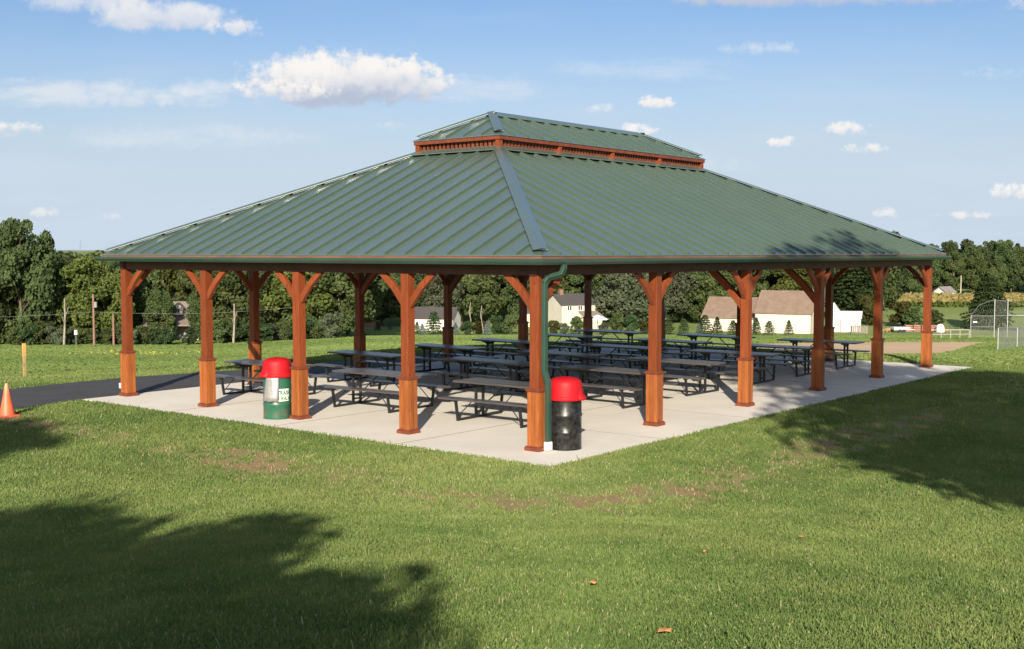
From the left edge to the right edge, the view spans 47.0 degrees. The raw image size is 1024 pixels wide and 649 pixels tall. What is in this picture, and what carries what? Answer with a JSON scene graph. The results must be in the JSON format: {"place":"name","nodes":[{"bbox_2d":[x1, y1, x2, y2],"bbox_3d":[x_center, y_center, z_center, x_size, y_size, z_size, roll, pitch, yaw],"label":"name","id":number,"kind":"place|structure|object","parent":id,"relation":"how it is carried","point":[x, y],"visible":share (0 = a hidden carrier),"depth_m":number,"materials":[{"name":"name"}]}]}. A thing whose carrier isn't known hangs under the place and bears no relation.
{"place":"outdoors","nodes":[
{"label":"outdoors","id":0,"kind":"place"},
{"bbox_2d":[0,352,491,407],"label":"road","id":1,"kind":"structure","parent":0,"point":[34,396],"depth_m":29.74,"materials":[{"name":"asphalt"}]},
{"bbox_2d":[0,251,1023,648],"bbox_3d":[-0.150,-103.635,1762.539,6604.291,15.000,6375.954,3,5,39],"label":"ground","id":2,"kind":"structure","parent":0,"point":[952,317],"depth_m":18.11,"materials":[{"name":"plant"}]},
{"bbox_2d":[0,383,19,417],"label":"traffic cone","id":3,"kind":"object","parent":2,"relation":"on","point":[7,409],"visible":1,"depth_m":24.28,"materials":[{"name":"orange plastic"}]},
{"bbox_2d":[0,249,22,329],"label":"broadleaf tree","id":4,"kind":"object","parent":2,"relation":"on","point":[6,307],"visible":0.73,"depth_m":135.78,"materials":[{"name":"green plant"}]},
{"bbox_2d":[4,326,24,344],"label":"shrub","id":5,"kind":"object","parent":2,"relation":"on","point":[11,333],"visible":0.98,"depth_m":134.13,"materials":[{"name":"green plant"}]},
{"bbox_2d":[15,325,38,344],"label":"shrub","id":6,"kind":"object","parent":2,"relation":"on","point":[26,331],"visible":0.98,"depth_m":134.50,"materials":[{"name":"green plant"}]},
{"bbox_2d":[0,217,59,332],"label":"broadleaf tree","id":7,"kind":"object","parent":2,"relation":"on","point":[15,239],"visible":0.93,"depth_m":135.86,"materials":[{"name":"green plant"}]},
{"bbox_2d":[27,320,50,344],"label":"shrub","id":8,"kind":"object","parent":2,"relation":"on","point":[41,335],"visible":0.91,"depth_m":135.82,"materials":[{"name":"green plant"}]},
{"bbox_2d":[16,269,71,335],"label":"broadleaf tree","id":9,"kind":"object","parent":2,"relation":"on","point":[58,325],"visible":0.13,"depth_m":138.60,"materials":[{"name":"green plant"}]},
{"bbox_2d":[30,229,65,325],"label":"broadleaf tree","id":10,"kind":"object","parent":2,"relation":"on","point":[46,239],"visible":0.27,"depth_m":138.72,"materials":[{"name":"green plant"}]},
{"bbox_2d":[52,328,69,344],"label":"shrub","id":11,"kind":"object","parent":2,"relation":"on","point":[59,338],"visible":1,"depth_m":134.73,"materials":[{"name":"green plant"}]},
{"bbox_2d":[70,328,86,343],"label":"shrub","id":12,"kind":"object","parent":2,"relation":"on","point":[81,333],"visible":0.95,"depth_m":136.88,"materials":[{"name":"green plant"}]},
{"bbox_2d":[51,256,107,342],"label":"broadleaf tree","id":13,"kind":"object","parent":2,"relation":"on","point":[83,276],"visible":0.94,"depth_m":138.45,"materials":[{"name":"green plant"}]},
{"bbox_2d":[84,328,103,343],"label":"shrub","id":14,"kind":"object","parent":2,"relation":"on","point":[89,332],"visible":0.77,"depth_m":137.67,"materials":[{"name":"green plant"}]},
{"bbox_2d":[100,327,112,344],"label":"shrub","id":15,"kind":"object","parent":2,"relation":"on","point":[106,334],"visible":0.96,"depth_m":135.02,"materials":[{"name":"green plant"}]},
{"bbox_2d":[91,263,135,333],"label":"broadleaf tree","id":16,"kind":"object","parent":2,"relation":"on","point":[111,279],"visible":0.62,"depth_m":140.63,"materials":[{"name":"green plant"}]},
{"bbox_2d":[110,261,149,328],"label":"broadleaf tree","id":17,"kind":"object","parent":2,"relation":"on","point":[139,299],"visible":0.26,"depth_m":147.02,"materials":[{"name":"green plant"}]},
{"bbox_2d":[137,269,164,321],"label":"broadleaf tree","id":18,"kind":"object","parent":2,"relation":"on","point":[151,280],"visible":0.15,"depth_m":151.86,"materials":[{"name":"green plant"}]},
{"bbox_2d":[141,328,160,344],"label":"shrub","id":19,"kind":"object","parent":2,"relation":"on","point":[152,335],"visible":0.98,"depth_m":136.44,"materials":[{"name":"green plant"}]},
{"bbox_2d":[142,288,177,337],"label":"broadleaf tree","id":20,"kind":"object","parent":2,"relation":"on","point":[164,308],"visible":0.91,"depth_m":143.46,"materials":[{"name":"green plant"}]},
{"bbox_2d":[155,328,176,344],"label":"shrub","id":21,"kind":"object","parent":2,"relation":"on","point":[167,337],"visible":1,"depth_m":135.83,"materials":[{"name":"green plant"}]},
{"bbox_2d":[141,301,198,339],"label":"porch house","id":22,"kind":"structure","parent":2,"relation":"on","point":[182,325],"depth_m":147.50,"materials":[{"name":"grey"}]},
{"bbox_2d":[160,270,185,296],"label":"broadleaf tree","id":23,"kind":"object","parent":2,"relation":"on","point":[169,278],"visible":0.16,"depth_m":165.27,"materials":[{"name":"green plant"}]},
{"bbox_2d":[172,270,199,300],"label":"broadleaf tree","id":24,"kind":"object","parent":2,"relation":"on","point":[184,281],"visible":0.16,"depth_m":155.10,"materials":[{"name":"green plant"}]},
{"bbox_2d":[181,328,197,344],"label":"shrub","id":25,"kind":"object","parent":2,"relation":"on","point":[192,334],"visible":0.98,"depth_m":134.65,"materials":[{"name":"green plant"}]},
{"bbox_2d":[184,292,213,333],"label":"broadleaf tree","id":26,"kind":"object","parent":2,"relation":"on","point":[193,302],"visible":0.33,"depth_m":142.95,"materials":[{"name":"green plant"}]},
{"bbox_2d":[213,320,229,342],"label":"shrub","id":27,"kind":"object","parent":2,"relation":"on","point":[219,331],"visible":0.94,"depth_m":135.31,"materials":[{"name":"green plant"}]},
{"bbox_2d":[190,270,269,335],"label":"broadleaf tree","id":28,"kind":"object","parent":2,"relation":"on","point":[231,283],"visible":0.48,"depth_m":138.20,"materials":[{"name":"green plant"}]},
{"bbox_2d":[225,319,248,342],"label":"shrub","id":29,"kind":"object","parent":2,"relation":"on","point":[240,335],"visible":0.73,"depth_m":136.74,"materials":[{"name":"green plant"}]},
{"bbox_2d":[248,323,274,341],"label":"shrub","id":30,"kind":"object","parent":2,"relation":"on","point":[266,329],"visible":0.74,"depth_m":134.76,"materials":[{"name":"green plant"}]},
{"bbox_2d":[259,271,309,338],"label":"broadleaf tree","id":31,"kind":"object","parent":2,"relation":"on","point":[284,318],"visible":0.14,"depth_m":141.14,"materials":[{"name":"green plant"}]},
{"bbox_2d":[259,271,337,326],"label":"broadleaf tree","id":32,"kind":"object","parent":2,"relation":"on","point":[313,304],"visible":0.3,"depth_m":140.40,"materials":[{"name":"green plant"}]},
{"bbox_2d":[318,313,342,338],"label":"shrub","id":33,"kind":"object","parent":2,"relation":"on","point":[329,325],"visible":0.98,"depth_m":134.84,"materials":[{"name":"green plant"}]},
{"bbox_2d":[305,272,376,336],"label":"broadleaf tree","id":34,"kind":"object","parent":2,"relation":"on","point":[345,302],"visible":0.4,"depth_m":142.85,"materials":[{"name":"green plant"}]},
{"bbox_2d":[346,280,384,335],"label":"broadleaf tree","id":35,"kind":"object","parent":2,"relation":"on","point":[375,289],"visible":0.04,"depth_m":153.91,"materials":[{"name":"green plant"}]},
{"bbox_2d":[365,273,388,322],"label":"broadleaf tree","id":36,"kind":"object","parent":2,"relation":"on","point":[376,304],"visible":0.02,"depth_m":173.06,"materials":[{"name":"green plant"}]},
{"bbox_2d":[376,273,400,325],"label":"broadleaf tree","id":37,"kind":"object","parent":2,"relation":"on","point":[382,316],"visible":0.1,"depth_m":194.59,"materials":[{"name":"green plant"}]},
{"bbox_2d":[383,273,429,317],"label":"broadleaf tree","id":38,"kind":"object","parent":2,"relation":"on","point":[397,305],"visible":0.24,"depth_m":193.89,"materials":[{"name":"green plant"}]},
{"bbox_2d":[425,311,441,334],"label":"young conifer","id":39,"kind":"object","parent":2,"relation":"on","point":[433,321],"visible":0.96,"depth_m":173.95,"materials":[{"name":"green plant"}]},
{"bbox_2d":[415,307,461,330],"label":"white garage","id":40,"kind":"structure","parent":2,"relation":"on","point":[422,314],"depth_m":184.92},
{"bbox_2d":[415,274,462,310],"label":"broadleaf tree","id":41,"kind":"object","parent":2,"relation":"on","point":[431,296],"visible":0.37,"depth_m":194.14,"materials":[{"name":"green plant"}]},
{"bbox_2d":[455,274,480,324],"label":"broadleaf tree","id":42,"kind":"object","parent":2,"relation":"on","point":[467,281],"visible":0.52,"depth_m":199.21,"materials":[{"name":"green plant"}]},
{"bbox_2d":[467,275,513,322],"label":"broadleaf tree","id":43,"kind":"object","parent":2,"relation":"on","point":[490,300],"visible":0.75,"depth_m":200.03,"materials":[{"name":"green plant"}]},
{"bbox_2d":[22,249,963,272],"bbox_3d":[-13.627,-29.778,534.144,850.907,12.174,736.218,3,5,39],"label":"distant woods","id":44,"kind":"object","parent":2,"relation":"on","point":[68,256],"depth_m":477.60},
{"bbox_2d":[489,315,508,333],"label":"shrub","id":45,"kind":"object","parent":2,"relation":"on","point":[496,321],"visible":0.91,"depth_m":175.92,"materials":[{"name":"green plant"}]},
{"bbox_2d":[499,313,518,333],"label":"shrub","id":46,"kind":"object","parent":2,"relation":"on","point":[511,320],"visible":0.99,"depth_m":174.86,"materials":[{"name":"green plant"}]},
{"bbox_2d":[0,335,1023,373],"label":"field grass","id":47,"kind":"structure","parent":2,"relation":"on","point":[48,357],"depth_m":78.06,"materials":[{"name":"plant"}]},
{"bbox_2d":[85,346,968,465],"bbox_3d":[1.841,1.557,30.962,13.550,0.144,20.710,3,5,39],"label":"concrete pad","id":48,"kind":"object","parent":2,"relation":"on","point":[609,423],"visible":0.42,"depth_m":26.04,"materials":[{"name":"grey"}]},
{"bbox_2d":[216,359,329,394],"bbox_3d":[-5.785,1.288,28.011,2.440,0.760,1.669,3,4,37],"label":"picnic table","id":49,"kind":"object","parent":48,"relation":"on","point":[243,363],"visible":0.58,"depth_m":28.09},
{"bbox_2d":[259,357,291,419],"bbox_3d":[-4.824,1.290,24.070,0.698,1.246,0.652,-2,4,-31],"label":"trash drum","id":50,"kind":"object","parent":48,"relation":"on","point":[275,374],"visible":0.96,"depth_m":23.84,"materials":[{"name":"green plastic"}]},
{"bbox_2d":[315,350,424,386],"bbox_3d":[-3.724,1.125,30.667,2.440,0.760,1.669,3,5,40],"label":"picnic table","id":51,"kind":"object","parent":48,"relation":"on","point":[387,357],"visible":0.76,"depth_m":30.57,"materials":[{"name":"metal"}]},
{"bbox_2d":[317,368,450,412],"bbox_3d":[-2.820,1.423,25.820,2.440,0.760,1.669,3,4,36],"label":"picnic table","id":52,"kind":"object","parent":48,"relation":"on","point":[353,373],"visible":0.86,"depth_m":25.84,"materials":[{"name":"metal"}]},
{"bbox_2d":[400,343,498,376],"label":"picnic table","id":53,"kind":"object","parent":48,"relation":"on","point":[463,349],"visible":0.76,"depth_m":32.80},
{"bbox_2d":[429,356,529,395],"bbox_3d":[-0.575,1.244,28.726,2.440,0.760,1.669,3,5,40],"label":"picnic table","id":54,"kind":"object","parent":48,"relation":"on","point":[509,364],"visible":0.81,"depth_m":28.62,"materials":[{"name":"metal"}]},
{"bbox_2d":[438,377,529,427],"bbox_3d":[-0.030,1.553,23.717,2.440,0.760,1.669,3,4,37],"label":"picnic table","id":55,"kind":"object","parent":48,"relation":"on","point":[475,383],"visible":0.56,"depth_m":23.75,"materials":[{"name":"metal"}]},
{"bbox_2d":[472,338,552,369],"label":"picnic table","id":56,"kind":"object","parent":48,"relation":"on","point":[492,341],"visible":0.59,"depth_m":35.02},
{"bbox_2d":[94,111,951,451],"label":"pavilion","id":57,"kind":"structure","parent":48,"relation":"on","point":[540,203],"depth_m":25.75,"materials":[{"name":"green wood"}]},
{"bbox_2d":[519,333,601,360],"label":"picnic table","id":58,"kind":"object","parent":48,"relation":"on","point":[583,338],"visible":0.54,"depth_m":37.00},
{"bbox_2d":[516,350,616,382],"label":"picnic table","id":59,"kind":"object","parent":48,"relation":"on","point":[582,357],"visible":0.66,"depth_m":30.53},
{"bbox_2d":[551,376,586,450],"bbox_3d":[0.943,1.520,20.334,0.698,1.246,0.652,1,4,11],"label":"trash drum","id":60,"kind":"object","parent":48,"relation":"on","point":[568,396],"visible":0.82,"depth_m":20.09,"materials":[{"name":"black plastic"}]},
{"bbox_2d":[565,329,646,353],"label":"picnic table","id":61,"kind":"object","parent":48,"relation":"on","point":[591,331],"visible":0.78,"depth_m":39.12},
{"bbox_2d":[559,364,677,408],"bbox_3d":[2.252,1.379,26.544,2.440,0.760,1.669,3,5,40],"label":"picnic table","id":62,"kind":"object","parent":48,"relation":"on","point":[585,369],"visible":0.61,"depth_m":26.29,"materials":[{"name":"metal"}]},
{"bbox_2d":[568,343,673,376],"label":"picnic table","id":63,"kind":"object","parent":48,"relation":"on","point":[598,347],"visible":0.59,"depth_m":32.84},
{"bbox_2d":[621,338,712,368],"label":"picnic table","id":64,"kind":"object","parent":48,"relation":"on","point":[692,343],"visible":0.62,"depth_m":34.73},
{"bbox_2d":[621,356,735,395],"bbox_3d":[3.964,1.244,28.729,2.440,0.760,1.669,3,5,40],"label":"picnic table","id":65,"kind":"object","parent":48,"relation":"on","point":[701,364],"visible":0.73,"depth_m":28.38,"materials":[{"name":"metal"}]},
{"bbox_2d":[668,333,755,362],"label":"picnic table","id":66,"kind":"object","parent":48,"relation":"on","point":[692,336],"visible":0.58,"depth_m":37.04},
{"bbox_2d":[678,349,790,384],"bbox_3d":[5.854,1.103,31.015,2.440,0.760,1.669,3,4,36],"label":"picnic table","id":67,"kind":"object","parent":48,"relation":"on","point":[759,355],"visible":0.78,"depth_m":30.90,"materials":[{"name":"metal"}]},
{"bbox_2d":[727,344,832,376],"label":"picnic table","id":68,"kind":"object","parent":48,"relation":"on","point":[806,349],"visible":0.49,"depth_m":32.60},
{"bbox_2d":[770,338,869,368],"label":"picnic table","id":69,"kind":"object","parent":48,"relation":"on","point":[845,353],"visible":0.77,"depth_m":34.89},
{"bbox_2d":[502,275,552,314],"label":"broadleaf tree","id":70,"kind":"object","parent":2,"relation":"on","point":[514,309],"visible":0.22,"depth_m":200.67,"materials":[{"name":"green plant"}]},
{"bbox_2d":[549,275,582,293],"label":"broadleaf tree","id":71,"kind":"object","parent":2,"relation":"on","point":[571,279],"visible":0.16,"depth_m":210.00,"materials":[{"name":"green plant"}]},
{"bbox_2d":[548,289,603,328],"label":"cream house","id":72,"kind":"structure","parent":2,"relation":"on","point":[564,308],"depth_m":190.81,"materials":[{"name":"paint"}]},
{"bbox_2d":[570,316,582,333],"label":"shrub","id":73,"kind":"object","parent":2,"relation":"on","point":[576,322],"visible":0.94,"depth_m":173.87,"materials":[{"name":"green plant"}]},
{"bbox_2d":[583,274,623,321],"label":"broadleaf tree","id":74,"kind":"object","parent":2,"relation":"on","point":[598,280],"visible":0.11,"depth_m":196.71,"materials":[{"name":"green plant"}]},
{"bbox_2d":[609,312,623,330],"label":"shrub","id":75,"kind":"object","parent":2,"relation":"on","point":[616,321],"visible":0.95,"depth_m":177.46,"materials":[{"name":"green plant"}]},
{"bbox_2d":[592,273,648,320],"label":"broadleaf tree","id":76,"kind":"object","parent":2,"relation":"on","point":[616,287],"visible":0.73,"depth_m":191.40,"materials":[{"name":"green plant"}]},
{"bbox_2d":[622,314,638,330],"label":"shrub","id":77,"kind":"object","parent":2,"relation":"on","point":[630,323],"visible":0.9,"depth_m":179.63,"materials":[{"name":"green plant"}]},
{"bbox_2d":[614,273,648,323],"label":"broadleaf tree","id":78,"kind":"object","parent":2,"relation":"on","point":[639,319],"visible":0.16,"depth_m":194.50,"materials":[{"name":"green plant"}]},
{"bbox_2d":[664,272,698,319],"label":"broadleaf tree","id":79,"kind":"object","parent":2,"relation":"on","point":[674,303],"visible":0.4,"depth_m":198.16,"materials":[{"name":"green plant"}]},
{"bbox_2d":[670,272,700,322],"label":"broadleaf tree","id":80,"kind":"object","parent":2,"relation":"on","point":[691,301],"visible":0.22,"depth_m":200.28,"materials":[{"name":"green plant"}]},
{"bbox_2d":[696,315,712,333],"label":"young conifer","id":81,"kind":"object","parent":2,"relation":"on","point":[703,324],"visible":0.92,"depth_m":174.98,"materials":[{"name":"green plant"}]},
{"bbox_2d":[688,271,723,319],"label":"broadleaf tree","id":82,"kind":"object","parent":2,"relation":"on","point":[704,283],"visible":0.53,"depth_m":198.75,"materials":[{"name":"green plant"}]},
{"bbox_2d":[701,271,736,300],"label":"broadleaf tree","id":83,"kind":"object","parent":2,"relation":"on","point":[727,276],"visible":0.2,"depth_m":197.33,"materials":[{"name":"green plant"}]},
{"bbox_2d":[701,296,758,331],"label":"barn","id":84,"kind":"structure","parent":2,"relation":"on","point":[724,309],"depth_m":185.82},
{"bbox_2d":[752,270,768,296],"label":"broadleaf tree","id":85,"kind":"object","parent":2,"relation":"on","point":[762,283],"visible":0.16,"depth_m":211.25,"materials":[{"name":"green plant"}]},
{"bbox_2d":[753,290,824,333],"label":"barn","id":86,"kind":"structure","parent":2,"relation":"on","point":[778,309],"depth_m":179.38,"materials":[{"name":"paint"}]},
{"bbox_2d":[769,269,813,290],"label":"broadleaf tree","id":87,"kind":"object","parent":2,"relation":"on","point":[788,281],"visible":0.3,"depth_m":218.03,"materials":[{"name":"green plant"}]},
{"bbox_2d":[833,302,862,331],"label":"garage","id":88,"kind":"structure","parent":2,"relation":"on","point":[844,321],"depth_m":182.26,"materials":[{"name":"white"}]},
{"bbox_2d":[833,267,887,317],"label":"broadleaf tree","id":89,"kind":"object","parent":2,"relation":"on","point":[857,282],"visible":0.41,"depth_m":203.55,"materials":[{"name":"green plant"}]},
{"bbox_2d":[857,295,873,324],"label":"shrub","id":90,"kind":"object","parent":2,"relation":"on","point":[867,308],"visible":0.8,"depth_m":197.53,"materials":[{"name":"green plant"}]},
{"bbox_2d":[860,230,908,307],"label":"broadleaf tree","id":91,"kind":"object","parent":2,"relation":"on","point":[894,279],"visible":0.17,"depth_m":230.45,"materials":[{"name":"green plant"}]},
{"bbox_2d":[888,301,911,326],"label":"shrub","id":92,"kind":"object","parent":2,"relation":"on","point":[899,308],"visible":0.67,"depth_m":194.69,"materials":[{"name":"green plant"}]},
{"bbox_2d":[900,306,922,326],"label":"shrub","id":93,"kind":"object","parent":2,"relation":"on","point":[912,315],"visible":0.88,"depth_m":189.05,"materials":[{"name":"green plant"}]},
{"bbox_2d":[904,266,923,292],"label":"broadleaf tree","id":94,"kind":"object","parent":2,"relation":"on","point":[914,283],"visible":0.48,"depth_m":319.63,"materials":[{"name":"green plant"}]},
{"bbox_2d":[835,292,1023,306],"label":"cornfield","id":95,"kind":"structure","parent":2,"relation":"on","point":[949,299],"depth_m":245.09,"materials":[{"name":"yellow plant"}]},
{"bbox_2d":[922,309,944,324],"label":"shrub","id":96,"kind":"object","parent":2,"relation":"on","point":[936,315],"visible":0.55,"depth_m":199.13,"materials":[{"name":"green plant"}]},
{"bbox_2d":[932,259,947,289],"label":"broadleaf tree","id":97,"kind":"object","parent":2,"relation":"on","point":[939,267],"visible":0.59,"depth_m":319.67,"materials":[{"name":"green plant"}]},
{"bbox_2d":[940,241,964,285],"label":"broadleaf tree","id":98,"kind":"object","parent":2,"relation":"on","point":[947,247],"visible":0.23,"depth_m":334.01,"materials":[{"name":"green plant"}]},
{"bbox_2d":[942,250,965,289],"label":"broadleaf tree","id":99,"kind":"object","parent":2,"relation":"on","point":[955,264],"visible":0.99,"depth_m":315.77,"materials":[{"name":"green plant"}]},
{"bbox_2d":[961,248,989,291],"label":"broadleaf tree","id":100,"kind":"object","parent":2,"relation":"on","point":[974,260],"visible":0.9,"depth_m":318.51,"materials":[{"name":"green plant"}]},
{"bbox_2d":[956,275,1021,330],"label":"spreading conifer","id":101,"kind":"object","parent":2,"relation":"on","point":[990,286],"visible":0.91,"depth_m":188.78,"materials":[{"name":"plant"}]},
{"bbox_2d":[967,299,1023,337],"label":"backstop","id":102,"kind":"object","parent":2,"relation":"on","point":[1007,315],"visible":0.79,"depth_m":125.83,"materials":[{"name":"silver metal"}]},
{"bbox_2d":[987,255,1007,291],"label":"broadleaf tree","id":103,"kind":"object","parent":2,"relation":"on","point":[997,270],"visible":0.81,"depth_m":315.30,"materials":[{"name":"green plant"}]},
{"bbox_2d":[990,239,1014,259],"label":"broadleaf tree","id":104,"kind":"object","parent":2,"relation":"on","point":[1007,245],"visible":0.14,"depth_m":359.73,"materials":[{"name":"green plant"}]},
{"bbox_2d":[997,327,1023,348],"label":"wing fence","id":105,"kind":"object","parent":2,"relation":"on","point":[1017,338],"visible":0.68,"depth_m":79.27,"materials":[{"name":"silver metal"}]},
{"bbox_2d":[1001,251,1023,292],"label":"broadleaf tree","id":106,"kind":"object","parent":2,"relation":"on","point":[1012,271],"visible":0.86,"depth_m":324.81,"materials":[{"name":"green plant"}]},
{"bbox_2d":[0,0,1023,249],"label":"sky","id":107,"kind":"structure","parent":0,"point":[122,121],"materials":[{"name":"blue"}]},
{"bbox_2d":[757,342,986,353],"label":"infield dirt","id":108,"kind":"structure","parent":0,"point":[906,347],"depth_m":83.93,"materials":[{"name":"soil"}]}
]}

